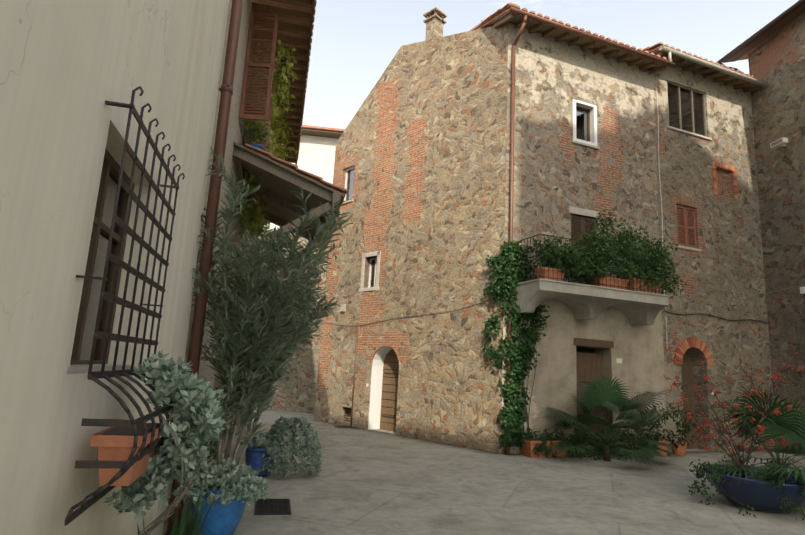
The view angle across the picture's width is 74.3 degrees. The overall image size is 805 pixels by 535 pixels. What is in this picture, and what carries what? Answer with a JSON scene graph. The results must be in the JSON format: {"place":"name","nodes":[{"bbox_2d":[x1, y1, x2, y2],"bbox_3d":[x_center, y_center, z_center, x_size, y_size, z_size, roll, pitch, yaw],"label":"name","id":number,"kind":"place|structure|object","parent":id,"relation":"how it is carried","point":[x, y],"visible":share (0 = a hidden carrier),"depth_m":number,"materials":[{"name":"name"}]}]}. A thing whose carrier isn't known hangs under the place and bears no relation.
{"place":"outdoors","nodes":[
{"label":"outdoors","id":0,"kind":"place"},
{"bbox_2d":[138,405,201,534],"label":"basket stems","id":1,"kind":"object","parent":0,"point":[166,512],"visible":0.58,"depth_m":2.93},
{"bbox_2d":[230,223,331,444],"bbox_3d":[-2.267,1.120,9.276,1.892,3.758,1.838,3,-11,-2],"label":"oleander","id":2,"kind":"object","parent":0,"point":[273,273],"depth_m":9.23,"materials":[{"name":"green plant"}]},
{"bbox_2d":[317,421,499,454],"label":"dirt","id":3,"kind":"structure","parent":0,"point":[414,440],"depth_m":13.11,"materials":[{"name":"soil"}]},
{"bbox_2d":[163,410,804,534],"bbox_3d":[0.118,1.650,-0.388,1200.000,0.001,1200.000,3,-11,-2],"label":"ground","id":4,"kind":"structure","parent":0,"point":[368,482],"depth_m":7.44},
{"bbox_2d":[0,0,229,534],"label":"beige wall","id":5,"kind":"structure","parent":4,"relation":"on","point":[68,68],"depth_m":2.33,"materials":[{"name":"paint"}]},
{"bbox_2d":[67,364,130,373],"bbox_3d":[-1.660,0.532,2.812,0.160,0.031,1.080,5,-11,-13],"label":"window sill","id":6,"kind":"structure","parent":5,"relation":"attached to","point":[78,369],"depth_m":2.66,"materials":[{"name":"grey stone"}]},
{"bbox_2d":[79,171,124,359],"bbox_3d":[-1.720,-0.051,2.900,0.010,1.150,0.990,5,-11,-12],"label":"glass","id":7,"kind":"object","parent":5,"relation":"attached to","point":[91,316],"depth_m":3.14,"materials":[{"name":"grey glass"}]},
{"bbox_2d":[64,86,184,525],"bbox_3d":[-1.408,0.198,2.943,0.346,1.949,1.274,5,-11,-13],"label":"grille","id":8,"kind":"object","parent":5,"relation":"attached to","point":[92,498],"visible":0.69,"depth_m":2.63,"materials":[{"name":"metal"}]},
{"bbox_2d":[90,423,164,485],"bbox_3d":[-1.369,0.927,2.667,0.225,0.230,0.520,5,-11,-13],"label":"basket pot","id":9,"kind":"object","parent":8,"relation":"in","point":[115,447],"visible":0.46,"depth_m":2.45,"materials":[{"name":"orange ceramic"}]},
{"bbox_2d":[101,423,159,435],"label":"soil","id":10,"kind":"structure","parent":9,"relation":"in","point":[125,431],"depth_m":2.58,"materials":[{"name":"brown soil"}]},
{"bbox_2d":[104,348,226,518],"bbox_3d":[-1.317,0.952,3.039,0.600,0.961,0.655,3,-11,-2],"label":"leafy shrub","id":11,"kind":"object","parent":9,"relation":"in","point":[198,421],"visible":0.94,"depth_m":2.91,"materials":[{"name":"green plant"}]},
{"bbox_2d":[166,84,232,509],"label":"pipe collars","id":12,"kind":"object","parent":5,"relation":"attached to","point":[180,505],"visible":0.67,"depth_m":5.79,"materials":[{"name":"brown metal"}]},
{"bbox_2d":[166,0,242,534],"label":"pipe","id":13,"kind":"object","parent":5,"relation":"attached to","point":[197,331],"depth_m":5.58,"materials":[{"name":"brown metal"}]},
{"bbox_2d":[191,484,248,534],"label":"blue pot","id":14,"kind":"object","parent":4,"relation":"on","point":[221,519],"visible":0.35,"depth_m":5.00,"materials":[{"name":"ceramic"}]},
{"bbox_2d":[170,458,269,510],"bbox_3d":[-1.788,2.089,5.252,0.931,0.416,0.951,3,-11,-2],"label":"plant","id":15,"kind":"object","parent":14,"relation":"on","point":[213,474],"visible":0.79,"depth_m":5.05,"materials":[{"name":"green plant"}]},
{"bbox_2d":[191,147,353,488],"bbox_3d":[-1.566,0.538,5.818,1.880,3.502,1.818,3,-11,-2],"label":"oleander","id":16,"kind":"object","parent":14,"relation":"on","point":[270,251],"depth_m":5.47,"materials":[{"name":"green plant"}]},
{"bbox_2d":[198,421,242,464],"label":"wall bushes","id":17,"kind":"object","parent":4,"relation":"on","point":[212,451],"depth_m":6.61,"materials":[{"name":"green plant"}]},
{"bbox_2d":[164,0,346,525],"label":"building","id":18,"kind":"structure","parent":4,"relation":"on","point":[269,21],"depth_m":8.73,"materials":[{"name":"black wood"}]},
{"bbox_2d":[246,124,268,143],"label":"pot plants","id":19,"kind":"object","parent":18,"relation":"on","point":[253,135],"visible":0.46,"depth_m":8.81,"materials":[{"name":"green plant"}]},
{"bbox_2d":[238,34,299,241],"bbox_3d":[-3.091,-2.084,12.192,1.254,3.895,6.514,5,-11,-12],"label":"creeper","id":20,"kind":"object","parent":18,"relation":"attached to","point":[254,217],"visible":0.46,"depth_m":10.03,"materials":[{"name":"green plant"}]},
{"bbox_2d":[244,445,275,476],"bbox_3d":[-2.131,2.889,7.953,0.500,0.405,0.500,3,-11,-2],"label":"blue pot","id":21,"kind":"object","parent":4,"relation":"on","point":[253,458],"visible":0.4,"depth_m":7.77,"materials":[{"name":"ceramic"}]},
{"bbox_2d":[254,498,290,514],"bbox_3d":[-1.511,2.785,6.206,0.400,0.021,0.660,5,-11,-13],"label":"grate","id":22,"kind":"object","parent":4,"relation":"on","point":[273,506],"visible":0.94,"depth_m":6.14,"materials":[{"name":"metal"}]},
{"bbox_2d":[241,416,322,477],"bbox_3d":[-1.830,2.686,8.100,1.288,0.838,1.040,3,-11,-2],"label":"shrub","id":23,"kind":"object","parent":4,"relation":"on","point":[272,440],"visible":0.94,"depth_m":7.88,"materials":[{"name":"green plant"}]},
{"bbox_2d":[254,230,327,413],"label":"wall","id":24,"kind":"structure","parent":4,"relation":"on","point":[299,396],"depth_m":18.09,"materials":[{"name":"stone"}]},
{"bbox_2d":[264,125,344,229],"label":"building","id":25,"kind":"structure","parent":4,"relation":"on","point":[317,150],"depth_m":25.66,"materials":[{"name":"paint"}]},
{"bbox_2d":[333,425,356,427],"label":"stone step","id":26,"kind":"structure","parent":4,"relation":"on","point":[344,427],"depth_m":14.43,"materials":[{"name":"stone"}]},
{"bbox_2d":[314,23,507,453],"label":"stone wall","id":27,"kind":"structure","parent":4,"relation":"on","point":[419,174],"depth_m":13.96,"materials":[{"name":"stone"}]},
{"bbox_2d":[423,7,446,40],"bbox_3d":[0.935,-6.898,15.594,0.500,1.145,0.500,13,-15,-43],"label":"chimney","id":28,"kind":"object","parent":27,"relation":"on","point":[434,21],"visible":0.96,"depth_m":15.49,"materials":[{"name":"stone"}]},
{"bbox_2d":[520,428,571,457],"bbox_3d":[2.997,3.669,11.188,1.125,0.628,0.580,8,-12,-24],"label":"potted plant","id":29,"kind":"object","parent":4,"relation":"on","point":[529,435],"visible":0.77,"depth_m":11.02,"materials":[{"name":"green plant"}]},
{"bbox_2d":[567,427,653,460],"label":"shrubs","id":30,"kind":"object","parent":4,"relation":"on","point":[577,439],"visible":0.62,"depth_m":11.44,"materials":[{"name":"green plant"}]},
{"bbox_2d":[542,374,680,466],"bbox_3d":[4.299,3.129,11.143,3.039,1.769,3.102,3,-11,-2],"label":"fan palm","id":31,"kind":"object","parent":4,"relation":"on","point":[601,393],"depth_m":11.02,"materials":[{"name":"green plant"}]},
{"bbox_2d":[469,3,768,457],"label":"building","id":32,"kind":"structure","parent":4,"relation":"on","point":[580,146],"depth_m":13.01,"materials":[{"name":"stone"}]},
{"bbox_2d":[481,239,549,448],"bbox_3d":[2.480,1.649,11.579,1.535,4.558,0.841,3,-11,-2],"label":"corner ivy","id":33,"kind":"object","parent":32,"relation":"on","point":[514,422],"depth_m":11.57,"materials":[{"name":"green plant"}]},
{"bbox_2d":[524,208,686,295],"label":"balcony plants","id":34,"kind":"object","parent":32,"relation":"on","point":[592,265],"visible":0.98,"depth_m":11.98,"materials":[{"name":"green plant"}]},
{"bbox_2d":[681,351,696,448],"bbox_3d":[7.278,3.470,13.847,0.870,2.600,0.040,7,-11,-21],"label":"arch door","id":35,"kind":"structure","parent":32,"relation":"in","point":[687,374],"depth_m":13.94,"materials":[{"name":"brown wood"}]},
{"bbox_2d":[653,66,777,451],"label":"stone wall","id":36,"kind":"structure","parent":4,"relation":"on","point":[728,257],"depth_m":14.57,"materials":[{"name":"stone"}]},
{"bbox_2d":[656,87,666,333],"bbox_3d":[6.810,-1.451,13.975,0.053,7.140,0.016,7,-11,-21],"label":"white cable","id":37,"kind":"object","parent":36,"relation":"attached to","point":[660,192],"visible":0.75,"depth_m":14.10,"materials":[{"name":"white paint"}]},
{"bbox_2d":[665,311,768,323],"bbox_3d":[8.454,1.337,14.185,3.903,0.118,0.028,7,-11,-21],"label":"cable","id":38,"kind":"object","parent":36,"relation":"attached to","point":[716,317],"visible":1,"depth_m":14.14,"materials":[{"name":"metal"}]},
{"bbox_2d":[703,464,804,513],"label":"blue bowl","id":39,"kind":"object","parent":4,"relation":"on","point":[757,496],"visible":0.69,"depth_m":7.11,"materials":[{"name":"blue ceramic"}]},
{"bbox_2d":[635,344,804,478],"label":"flowering shrub","id":40,"kind":"object","parent":39,"relation":"on","point":[742,461],"depth_m":7.61,"materials":[{"name":"brown plant"}]},
{"bbox_2d":[664,355,804,455],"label":"flowers","id":41,"kind":"object","parent":40,"relation":"attached to","point":[706,378],"visible":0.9,"depth_m":7.63,"materials":[{"name":"plant"}]},
{"bbox_2d":[688,456,804,519],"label":"potted plant","id":42,"kind":"object","parent":39,"relation":"in","point":[758,477],"visible":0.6,"depth_m":7.30,"materials":[{"name":"green plant"}]},
{"bbox_2d":[717,0,804,451],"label":"building","id":43,"kind":"structure","parent":4,"relation":"on","point":[773,51],"depth_m":14.78,"materials":[{"name":"stone"}]},
{"bbox_2d":[710,285,804,293],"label":"cable","id":44,"kind":"object","parent":43,"relation":"attached to","point":[759,293],"visible":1,"depth_m":14.52,"materials":[{"name":"grey plastic"}]},
{"bbox_2d":[302,0,798,128],"label":"sky","id":45,"kind":"structure","parent":0,"point":[354,42],"materials":[{"name":"white"}]},
{"bbox_2d":[698,382,804,484],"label":"palm plant","id":46,"kind":"object","parent":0,"point":[783,426],"depth_m":7.59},
{"label":"dirt wall","id":47,"kind":"object","parent":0,"visible":0},
{"bbox_2d":[137,473,227,534],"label":"sword leaves","id":48,"kind":"object","parent":47,"relation":"on","point":[187,527],"visible":0.82,"depth_m":4.02,"materials":[{"name":"green plant"}]},
{"label":"dirt","id":49,"kind":"object","parent":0,"visible":0},
{"bbox_2d":[654,440,670,456],"bbox_3d":[5.920,4.141,12.164,0.400,0.325,0.400,3,-11,-2],"label":"terracotta pot","id":50,"kind":"object","parent":49,"relation":"on","point":[663,448],"visible":0.27,"depth_m":12.04,"materials":[{"name":"ceramic"}]},
{"bbox_2d":[671,440,686,455],"bbox_3d":[6.455,4.228,12.426,0.420,0.305,0.420,3,-11,-2],"label":"terracotta pot","id":51,"kind":"object","parent":49,"relation":"on","point":[681,450],"visible":0.67,"depth_m":12.29,"materials":[{"name":"ceramic"}]},
{"bbox_2d":[629,403,697,449],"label":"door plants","id":52,"kind":"object","parent":51,"relation":"in","point":[658,434],"depth_m":12.15,"materials":[{"name":"green plant"}]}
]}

